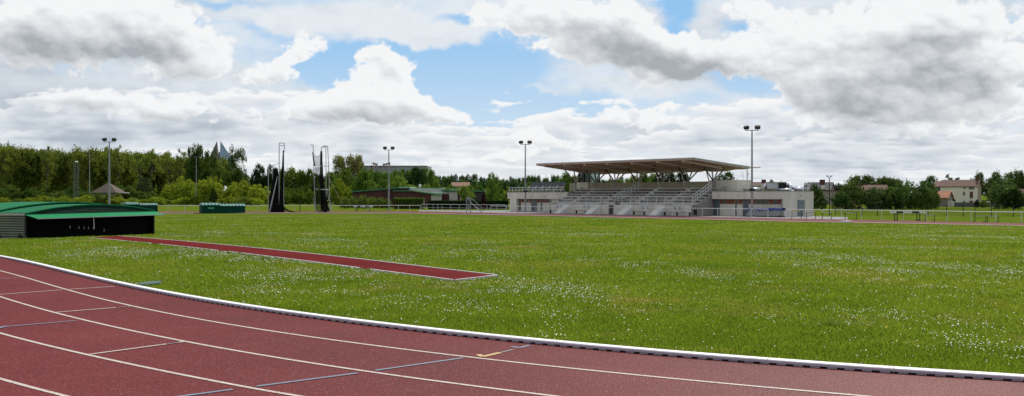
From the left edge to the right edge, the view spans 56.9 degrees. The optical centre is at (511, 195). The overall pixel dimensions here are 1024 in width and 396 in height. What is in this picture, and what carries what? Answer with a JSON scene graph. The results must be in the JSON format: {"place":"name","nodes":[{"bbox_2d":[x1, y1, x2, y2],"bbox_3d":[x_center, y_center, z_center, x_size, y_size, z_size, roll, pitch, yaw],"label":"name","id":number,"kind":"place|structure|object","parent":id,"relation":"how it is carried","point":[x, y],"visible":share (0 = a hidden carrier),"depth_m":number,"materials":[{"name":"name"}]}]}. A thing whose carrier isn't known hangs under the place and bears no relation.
{"place":"outdoors","nodes":[
{"label":"outdoors","id":0,"kind":"place"},
{"bbox_2d":[90,183,129,204],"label":"pyramid roof house","id":1,"kind":"structure","parent":0,"point":[103,189],"depth_m":251.07,"materials":[{"name":"brown"}]},
{"bbox_2d":[210,141,235,168],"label":"glass tower","id":2,"kind":"structure","parent":0,"point":[222,152],"depth_m":907.51,"materials":[{"name":"blue glass"}]},
{"bbox_2d":[350,184,461,206],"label":"sports hall","id":3,"kind":"structure","parent":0,"point":[416,192],"depth_m":196.35,"materials":[{"name":"metal"}]},
{"bbox_2d":[0,0,1023,193],"bbox_3d":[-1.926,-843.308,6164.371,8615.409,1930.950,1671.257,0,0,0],"label":"sky","id":4,"kind":"structure","parent":0,"point":[915,91],"depth_m":6706.81,"materials":[{"name":"white"}]},
{"bbox_2d":[0,258,1023,395],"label":"running track","id":5,"kind":"structure","parent":0,"point":[64,334],"depth_m":10.15,"materials":[{"name":"red rubber"}]},
{"bbox_2d":[0,255,1023,381],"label":"track kerb","id":6,"kind":"structure","parent":5,"relation":"on","point":[838,365],"depth_m":11.00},
{"bbox_2d":[0,200,1023,373],"bbox_3d":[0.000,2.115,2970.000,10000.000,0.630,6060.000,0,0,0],"label":"grass field","id":7,"kind":"structure","parent":0,"point":[1005,215],"depth_m":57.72,"materials":[{"name":"plant"}]},
{"bbox_2d":[0,146,11,188],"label":"tree","id":8,"kind":"object","parent":7,"relation":"on","point":[4,151],"visible":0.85,"depth_m":299.85,"materials":[{"name":"green plant"}]},
{"bbox_2d":[0,185,21,201],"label":"bush","id":9,"kind":"object","parent":7,"relation":"on","point":[12,191],"visible":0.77,"depth_m":267.50,"materials":[{"name":"green plant"}]},
{"bbox_2d":[0,144,35,191],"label":"tree","id":10,"kind":"object","parent":7,"relation":"on","point":[13,152],"visible":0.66,"depth_m":304.07,"materials":[{"name":"green plant"}]},
{"bbox_2d":[8,148,46,196],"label":"tree","id":11,"kind":"object","parent":7,"relation":"on","point":[32,155],"visible":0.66,"depth_m":306.48,"materials":[{"name":"green plant"}]},
{"bbox_2d":[21,187,44,200],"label":"bush","id":12,"kind":"object","parent":7,"relation":"on","point":[34,192],"visible":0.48,"depth_m":269.08,"materials":[{"name":"green plant"}]},
{"bbox_2d":[17,148,57,193],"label":"tree","id":13,"kind":"object","parent":7,"relation":"on","point":[28,180],"visible":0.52,"depth_m":307.89,"materials":[{"name":"green plant"}]},
{"bbox_2d":[37,146,58,193],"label":"tree","id":14,"kind":"object","parent":7,"relation":"on","point":[49,162],"visible":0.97,"depth_m":299.88,"materials":[{"name":"green plant"}]},
{"bbox_2d":[33,146,65,192],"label":"tree","id":15,"kind":"object","parent":7,"relation":"on","point":[54,180],"visible":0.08,"depth_m":326.78,"materials":[{"name":"green plant"}]},
{"bbox_2d":[51,150,82,194],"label":"tree","id":16,"kind":"object","parent":7,"relation":"on","point":[63,162],"visible":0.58,"depth_m":319.40,"materials":[{"name":"green plant"}]},
{"bbox_2d":[0,202,164,238],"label":"mat shelter","id":17,"kind":"object","parent":7,"relation":"on","point":[14,216],"visible":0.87,"depth_m":45.84,"materials":[{"name":"metal"}]},
{"bbox_2d":[71,195,95,202],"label":"bush","id":18,"kind":"object","parent":7,"relation":"on","point":[84,198],"visible":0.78,"depth_m":235.69,"materials":[{"name":"green plant"}]},
{"bbox_2d":[67,144,99,193],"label":"tree","id":19,"kind":"object","parent":7,"relation":"on","point":[82,162],"visible":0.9,"depth_m":305.33,"materials":[{"name":"green plant"}]},
{"bbox_2d":[26,216,147,238],"bbox_3d":[-23.006,1.675,48.294,3.605,1.070,9.249,0,0,15],"label":"landing mat","id":20,"kind":"object","parent":7,"relation":"on","point":[77,227],"visible":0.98,"depth_m":47.45,"materials":[{"name":"black fabric"}]},
{"bbox_2d":[82,148,111,193],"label":"tree","id":21,"kind":"object","parent":7,"relation":"on","point":[102,170],"visible":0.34,"depth_m":310.58,"materials":[{"name":"green plant"}]},
{"bbox_2d":[99,146,119,183],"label":"tree","id":22,"kind":"object","parent":7,"relation":"on","point":[102,158],"visible":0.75,"depth_m":299.80,"materials":[{"name":"green plant"}]},
{"bbox_2d":[111,143,125,187],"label":"tree","id":23,"kind":"object","parent":7,"relation":"on","point":[120,167],"visible":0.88,"depth_m":299.96,"materials":[{"name":"green plant"}]},
{"bbox_2d":[103,149,137,190],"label":"tree","id":24,"kind":"object","parent":7,"relation":"on","point":[127,156],"visible":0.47,"depth_m":305.04,"materials":[{"name":"green plant"}]},
{"bbox_2d":[112,151,143,191],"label":"tree","id":25,"kind":"object","parent":7,"relation":"on","point":[126,174],"visible":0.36,"depth_m":306.58,"materials":[{"name":"green plant"}]},
{"bbox_2d":[122,186,144,200],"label":"bush","id":26,"kind":"object","parent":7,"relation":"on","point":[137,195],"visible":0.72,"depth_m":256.71,"materials":[{"name":"green plant"}]},
{"bbox_2d":[129,150,148,188],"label":"tree","id":27,"kind":"object","parent":7,"relation":"on","point":[137,155],"visible":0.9,"depth_m":299.26,"materials":[{"name":"green plant"}]},
{"bbox_2d":[136,177,153,198],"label":"bush","id":28,"kind":"object","parent":7,"relation":"on","point":[145,187],"visible":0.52,"depth_m":261.71,"materials":[{"name":"green plant"}]},
{"bbox_2d":[142,148,160,192],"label":"tree","id":29,"kind":"object","parent":7,"relation":"on","point":[151,154],"visible":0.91,"depth_m":299.74,"materials":[{"name":"green plant"}]},
{"bbox_2d":[144,155,174,195],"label":"tree","id":30,"kind":"object","parent":7,"relation":"on","point":[157,182],"visible":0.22,"depth_m":319.56,"materials":[{"name":"green plant"}]},
{"bbox_2d":[160,185,175,203],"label":"bush","id":31,"kind":"object","parent":7,"relation":"on","point":[164,193],"visible":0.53,"depth_m":259.47,"materials":[{"name":"green plant"}]},
{"bbox_2d":[152,157,185,198],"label":"tree","id":32,"kind":"object","parent":7,"relation":"on","point":[164,176],"visible":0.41,"depth_m":308.88,"materials":[{"name":"green plant"}]},
{"bbox_2d":[159,150,178,197],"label":"tree","id":33,"kind":"object","parent":7,"relation":"on","point":[167,155],"visible":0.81,"depth_m":299.46,"materials":[{"name":"green plant"}]},
{"bbox_2d":[168,176,188,204],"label":"bush","id":34,"kind":"object","parent":7,"relation":"on","point":[174,191],"visible":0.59,"depth_m":253.96,"materials":[{"name":"green plant"}]},
{"bbox_2d":[171,149,186,191],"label":"tree","id":35,"kind":"object","parent":7,"relation":"on","point":[179,161],"visible":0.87,"depth_m":299.66,"materials":[{"name":"green plant"}]},
{"bbox_2d":[179,178,194,204],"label":"bush","id":36,"kind":"object","parent":7,"relation":"on","point":[188,191],"visible":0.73,"depth_m":252.33,"materials":[{"name":"green plant"}]},
{"bbox_2d":[182,143,197,196],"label":"tree","id":37,"kind":"object","parent":7,"relation":"on","point":[190,151],"visible":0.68,"depth_m":291.71,"materials":[{"name":"green plant"}]},
{"bbox_2d":[188,150,200,190],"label":"tree","id":38,"kind":"object","parent":7,"relation":"on","point":[192,173],"visible":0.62,"depth_m":290.87,"materials":[{"name":"green plant"}]},
{"bbox_2d":[191,143,205,190],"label":"tree","id":39,"kind":"object","parent":7,"relation":"on","point":[199,153],"visible":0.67,"depth_m":290.90,"materials":[{"name":"green plant"}]},
{"bbox_2d":[192,178,210,203],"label":"bush","id":40,"kind":"object","parent":7,"relation":"on","point":[200,191],"visible":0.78,"depth_m":245.52,"materials":[{"name":"green plant"}]},
{"bbox_2d":[202,147,218,187],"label":"tree","id":41,"kind":"object","parent":7,"relation":"on","point":[207,174],"visible":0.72,"depth_m":292.35,"materials":[{"name":"green plant"}]},
{"bbox_2d":[199,176,225,198],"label":"bush","id":42,"kind":"object","parent":7,"relation":"on","point":[210,183],"visible":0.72,"depth_m":246.04,"materials":[{"name":"green plant"}]},
{"bbox_2d":[212,162,229,202],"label":"tree","id":43,"kind":"object","parent":7,"relation":"on","point":[220,171],"visible":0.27,"depth_m":294.33,"materials":[{"name":"green plant"}]},
{"bbox_2d":[220,170,235,187],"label":"tree","id":44,"kind":"object","parent":7,"relation":"on","point":[226,177],"visible":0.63,"depth_m":288.67,"materials":[{"name":"green plant"}]},
{"bbox_2d":[222,186,239,203],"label":"bush","id":45,"kind":"object","parent":7,"relation":"on","point":[231,191],"visible":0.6,"depth_m":249.92,"materials":[{"name":"green plant"}]},
{"bbox_2d":[225,144,247,188],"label":"tree","id":46,"kind":"object","parent":7,"relation":"on","point":[238,175],"visible":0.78,"depth_m":288.98,"materials":[{"name":"green plant"}]},
{"bbox_2d":[236,179,256,203],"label":"bush","id":47,"kind":"object","parent":7,"relation":"on","point":[246,187],"visible":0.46,"depth_m":260.02,"materials":[{"name":"green plant"}]},
{"bbox_2d":[247,184,267,204],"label":"bush","id":48,"kind":"object","parent":7,"relation":"on","point":[258,192],"visible":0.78,"depth_m":251.12,"materials":[{"name":"green plant"}]},
{"bbox_2d":[250,162,265,188],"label":"tree","id":49,"kind":"object","parent":7,"relation":"on","point":[256,176],"visible":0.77,"depth_m":298.89,"materials":[{"name":"green plant"}]},
{"bbox_2d":[280,163,299,188],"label":"tree","id":50,"kind":"object","parent":7,"relation":"on","point":[291,173],"visible":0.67,"depth_m":299.12,"materials":[{"name":"green plant"}]},
{"bbox_2d":[89,236,497,281],"bbox_3d":[-10.774,1.922,33.590,1.992,0.344,33.794,0,0,-36],"label":"runway","id":51,"kind":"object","parent":7,"relation":"on","point":[445,274],"visible":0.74,"depth_m":25.68,"materials":[{"name":"red rubber"}]},
{"bbox_2d":[291,189,304,203],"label":"bush","id":52,"kind":"object","parent":7,"relation":"on","point":[297,198],"visible":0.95,"depth_m":258.02,"materials":[{"name":"green plant"}]},
{"bbox_2d":[294,169,308,189],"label":"tree","id":53,"kind":"object","parent":7,"relation":"on","point":[300,178],"visible":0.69,"depth_m":298.39,"materials":[{"name":"green plant"}]},
{"bbox_2d":[302,188,314,204],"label":"bush","id":54,"kind":"object","parent":7,"relation":"on","point":[309,198],"visible":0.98,"depth_m":256.51,"materials":[{"name":"green plant"}]},
{"bbox_2d":[324,170,336,203],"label":"tree","id":55,"kind":"object","parent":7,"relation":"on","point":[331,176],"visible":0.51,"depth_m":269.63,"materials":[{"name":"green plant"}]},
{"bbox_2d":[328,178,350,204],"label":"bush","id":56,"kind":"object","parent":7,"relation":"on","point":[340,187],"visible":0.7,"depth_m":240.79,"materials":[{"name":"green plant"}]},
{"bbox_2d":[332,153,352,181],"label":"tree","id":57,"kind":"object","parent":7,"relation":"on","point":[339,161],"visible":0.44,"depth_m":318.55,"materials":[{"name":"green plant"}]},
{"bbox_2d":[333,167,355,191],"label":"tree","id":58,"kind":"object","parent":7,"relation":"on","point":[345,175],"visible":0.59,"depth_m":259.56,"materials":[{"name":"green plant"}]},
{"bbox_2d":[344,153,363,176],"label":"tree","id":59,"kind":"object","parent":7,"relation":"on","point":[358,161],"visible":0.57,"depth_m":318.45,"materials":[{"name":"green plant"}]},
{"bbox_2d":[351,167,372,190],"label":"tree","id":60,"kind":"object","parent":7,"relation":"on","point":[357,184],"visible":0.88,"depth_m":241.77,"materials":[{"name":"green plant"}]},
{"bbox_2d":[383,146,394,210],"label":"floodlight mast","id":61,"kind":"object","parent":7,"relation":"on","point":[392,147],"visible":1,"depth_m":152.02,"materials":[{"name":"metal"}]},
{"bbox_2d":[393,197,424,208],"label":"hedge","id":62,"kind":"object","parent":7,"relation":"on","point":[410,201],"visible":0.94,"depth_m":171.99,"materials":[{"name":"green plant"}]},
{"bbox_2d":[405,165,428,186],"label":"tree","id":63,"kind":"object","parent":7,"relation":"on","point":[416,172],"visible":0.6,"depth_m":298.54,"materials":[{"name":"green plant"}]},
{"bbox_2d":[456,185,475,199],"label":"tree","id":64,"kind":"object","parent":7,"relation":"on","point":[463,192],"visible":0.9,"depth_m":181.54,"materials":[{"name":"green plant"}]},
{"bbox_2d":[427,200,508,208],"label":"fence","id":65,"kind":"object","parent":7,"relation":"on","point":[500,204],"visible":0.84,"depth_m":167.98,"materials":[{"name":"white metal"}]},
{"bbox_2d":[485,172,499,200],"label":"tree","id":66,"kind":"object","parent":7,"relation":"on","point":[494,192],"visible":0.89,"depth_m":177.75,"materials":[{"name":"green plant"}]},
{"bbox_2d":[6,216,1023,369],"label":"daisies","id":67,"kind":"object","parent":7,"relation":"on","point":[581,280],"visible":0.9,"depth_m":22.52,"materials":[{"name":"white plant"}]},
{"bbox_2d":[125,240,987,327],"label":"weeds","id":68,"kind":"object","parent":7,"relation":"on","point":[818,323],"visible":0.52,"depth_m":22.72,"materials":[{"name":"green plant"}]},
{"bbox_2d":[809,183,825,208],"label":"bush","id":69,"kind":"object","parent":7,"relation":"on","point":[816,190],"visible":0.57,"depth_m":167.35,"materials":[{"name":"green plant"}]},
{"bbox_2d":[815,195,828,208],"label":"bush","id":70,"kind":"object","parent":7,"relation":"on","point":[819,203],"visible":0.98,"depth_m":163.65,"materials":[{"name":"green plant"}]},
{"bbox_2d":[830,191,853,209],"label":"bush","id":71,"kind":"object","parent":7,"relation":"on","point":[842,200],"visible":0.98,"depth_m":163.36,"materials":[{"name":"green plant"}]},
{"bbox_2d":[834,178,870,208],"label":"bush","id":72,"kind":"object","parent":7,"relation":"on","point":[857,195],"visible":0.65,"depth_m":166.88,"materials":[{"name":"green plant"}]},
{"bbox_2d":[864,186,888,208],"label":"bush","id":73,"kind":"object","parent":7,"relation":"on","point":[869,201],"visible":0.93,"depth_m":167.26,"materials":[{"name":"green plant"}]},
{"bbox_2d":[875,186,905,208],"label":"bush","id":74,"kind":"object","parent":7,"relation":"on","point":[886,192],"visible":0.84,"depth_m":167.45,"materials":[{"name":"green plant"}]},
{"bbox_2d":[887,180,913,208],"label":"bush","id":75,"kind":"object","parent":7,"relation":"on","point":[900,188],"visible":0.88,"depth_m":167.54,"materials":[{"name":"green plant"}]},
{"bbox_2d":[785,209,1023,222],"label":"track railing","id":76,"kind":"object","parent":7,"relation":"on","point":[903,213],"visible":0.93,"depth_m":92.39,"materials":[{"name":"white metal"}]},
{"bbox_2d":[890,211,925,220],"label":"steeplechase barrier","id":77,"kind":"object","parent":7,"relation":"on","point":[897,212],"visible":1,"depth_m":91.65,"materials":[{"name":"white paint"}]},
{"bbox_2d":[908,180,937,208],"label":"bush","id":78,"kind":"object","parent":7,"relation":"on","point":[922,190],"visible":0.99,"depth_m":166.48,"materials":[{"name":"green plant"}]},
{"bbox_2d":[919,182,940,208],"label":"bush","id":79,"kind":"object","parent":7,"relation":"on","point":[935,200],"visible":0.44,"depth_m":171.92,"materials":[{"name":"green plant"}]},
{"bbox_2d":[939,177,981,204],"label":"house","id":80,"kind":"structure","parent":7,"relation":"on","point":[966,190],"depth_m":237.20,"materials":[{"name":"paint"}]},
{"bbox_2d":[970,171,990,196],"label":"tree","id":81,"kind":"object","parent":7,"relation":"on","point":[981,178],"visible":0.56,"depth_m":284.06,"materials":[{"name":"green plant"}]},
{"bbox_2d":[983,170,1006,196],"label":"tree","id":82,"kind":"object","parent":7,"relation":"on","point":[996,174],"visible":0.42,"depth_m":284.27,"materials":[{"name":"green plant"}]},
{"bbox_2d":[985,178,1023,208],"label":"tree","id":83,"kind":"object","parent":7,"relation":"on","point":[995,195],"visible":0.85,"depth_m":171.20,"materials":[{"name":"green plant"}]},
{"bbox_2d":[997,187,1023,208],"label":"bush","id":84,"kind":"object","parent":7,"relation":"on","point":[1013,198],"visible":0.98,"depth_m":169.00,"materials":[{"name":"green plant"}]},
{"bbox_2d":[1007,167,1023,188],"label":"tree","id":85,"kind":"object","parent":7,"relation":"on","point":[1019,174],"visible":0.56,"depth_m":283.89,"materials":[{"name":"green plant"}]},
{"bbox_2d":[159,211,1023,225],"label":"running track","id":86,"kind":"structure","parent":0,"point":[815,220],"depth_m":99.56,"materials":[{"name":"red rubber"}]},
{"bbox_2d":[102,138,116,203],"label":"floodlight mast","id":87,"kind":"object","parent":86,"relation":"on","point":[105,139],"visible":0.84,"depth_m":129.27,"materials":[{"name":"metal"}]},
{"bbox_2d":[121,202,157,211],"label":"equipment shed","id":88,"kind":"structure","parent":86,"relation":"on","point":[153,206],"depth_m":137.40,"materials":[{"name":"metal"}]},
{"bbox_2d":[199,203,245,213],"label":"equipment shed","id":89,"kind":"structure","parent":86,"relation":"on","point":[204,208],"depth_m":128.89,"materials":[{"name":"metal"}]},
{"bbox_2d":[268,143,293,211],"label":"throwing cage","id":90,"kind":"object","parent":86,"relation":"on","point":[275,202],"visible":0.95,"depth_m":136.97,"materials":[{"name":"fabric"}]},
{"bbox_2d":[158,205,419,211],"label":"track railing","id":91,"kind":"object","parent":86,"relation":"on","point":[306,205],"visible":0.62,"depth_m":140.88,"materials":[{"name":"white metal"}]},
{"bbox_2d":[312,145,341,211],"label":"throwing cage","id":92,"kind":"object","parent":86,"relation":"on","point":[321,202],"visible":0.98,"depth_m":136.98,"materials":[{"name":"metal"}]},
{"bbox_2d":[419,210,846,219],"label":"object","id":93,"kind":"structure","parent":0,"point":[508,211],"depth_m":120.38,"materials":[{"name":"grey synthetic concrete track surface"}]},
{"bbox_2d":[519,140,531,211],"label":"floodlight mast","id":94,"kind":"object","parent":93,"relation":"on","point":[529,142],"visible":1,"depth_m":135.60,"materials":[{"name":"metal"}]},
{"bbox_2d":[507,185,571,211],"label":"changing room","id":95,"kind":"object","parent":93,"relation":"on","point":[539,198],"visible":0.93,"depth_m":138.84,"materials":[{"name":"paint"}]},
{"bbox_2d":[529,182,565,191],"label":"roof panel row","id":96,"kind":"object","parent":95,"relation":"on","point":[552,184],"visible":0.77,"depth_m":140.26,"materials":[{"name":"metal"}]},
{"bbox_2d":[490,206,741,216],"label":"track railing","id":97,"kind":"object","parent":93,"relation":"on","point":[630,208],"visible":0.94,"depth_m":116.16,"materials":[{"name":"white metal"}]},
{"bbox_2d":[536,157,760,215],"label":"grandstand","id":98,"kind":"object","parent":93,"relation":"on","point":[586,189],"visible":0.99,"depth_m":121.61,"materials":[{"name":"concrete"}]},
{"bbox_2d":[743,125,760,216],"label":"floodlight mast","id":99,"kind":"object","parent":93,"relation":"on","point":[746,128],"visible":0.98,"depth_m":106.38,"materials":[{"name":"metal"}]},
{"bbox_2d":[712,184,813,216],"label":"clubhouse","id":100,"kind":"structure","parent":93,"relation":"on","point":[772,199],"depth_m":109.80,"materials":[{"name":"paint"}]},
{"bbox_2d":[743,182,803,190],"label":"ventilation duct","id":101,"kind":"object","parent":100,"relation":"on","point":[780,186],"visible":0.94,"depth_m":111.43,"materials":[{"name":"silver metal"}]},
{"bbox_2d":[744,208,785,216],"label":"hurdle trolley","id":102,"kind":"object","parent":93,"relation":"on","point":[769,212],"visible":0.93,"depth_m":106.36,"materials":[{"name":"metal"}]},
{"bbox_2d":[328,183,987,199],"bbox_3d":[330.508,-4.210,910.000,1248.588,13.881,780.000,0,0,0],"label":"hill","id":103,"kind":"structure","parent":0,"point":[983,197],"depth_m":614.19,"materials":[{"name":"green plant"}]},
{"bbox_2d":[356,162,431,180],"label":"grey hall","id":104,"kind":"structure","parent":103,"relation":"on","point":[383,168],"depth_m":700.00,"materials":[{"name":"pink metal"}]},
{"bbox_2d":[804,180,838,204],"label":"house","id":105,"kind":"structure","parent":0,"point":[823,185],"depth_m":260.97,"materials":[{"name":"stone"}]},
{"bbox_2d":[937,191,955,206],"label":"garage","id":106,"kind":"structure","parent":0,"point":[947,198],"depth_m":205.92,"materials":[{"name":"beige paint"}]},
{"bbox_2d":[954,202,1023,206],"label":"garden wall","id":107,"kind":"structure","parent":0,"point":[965,204],"depth_m":200.00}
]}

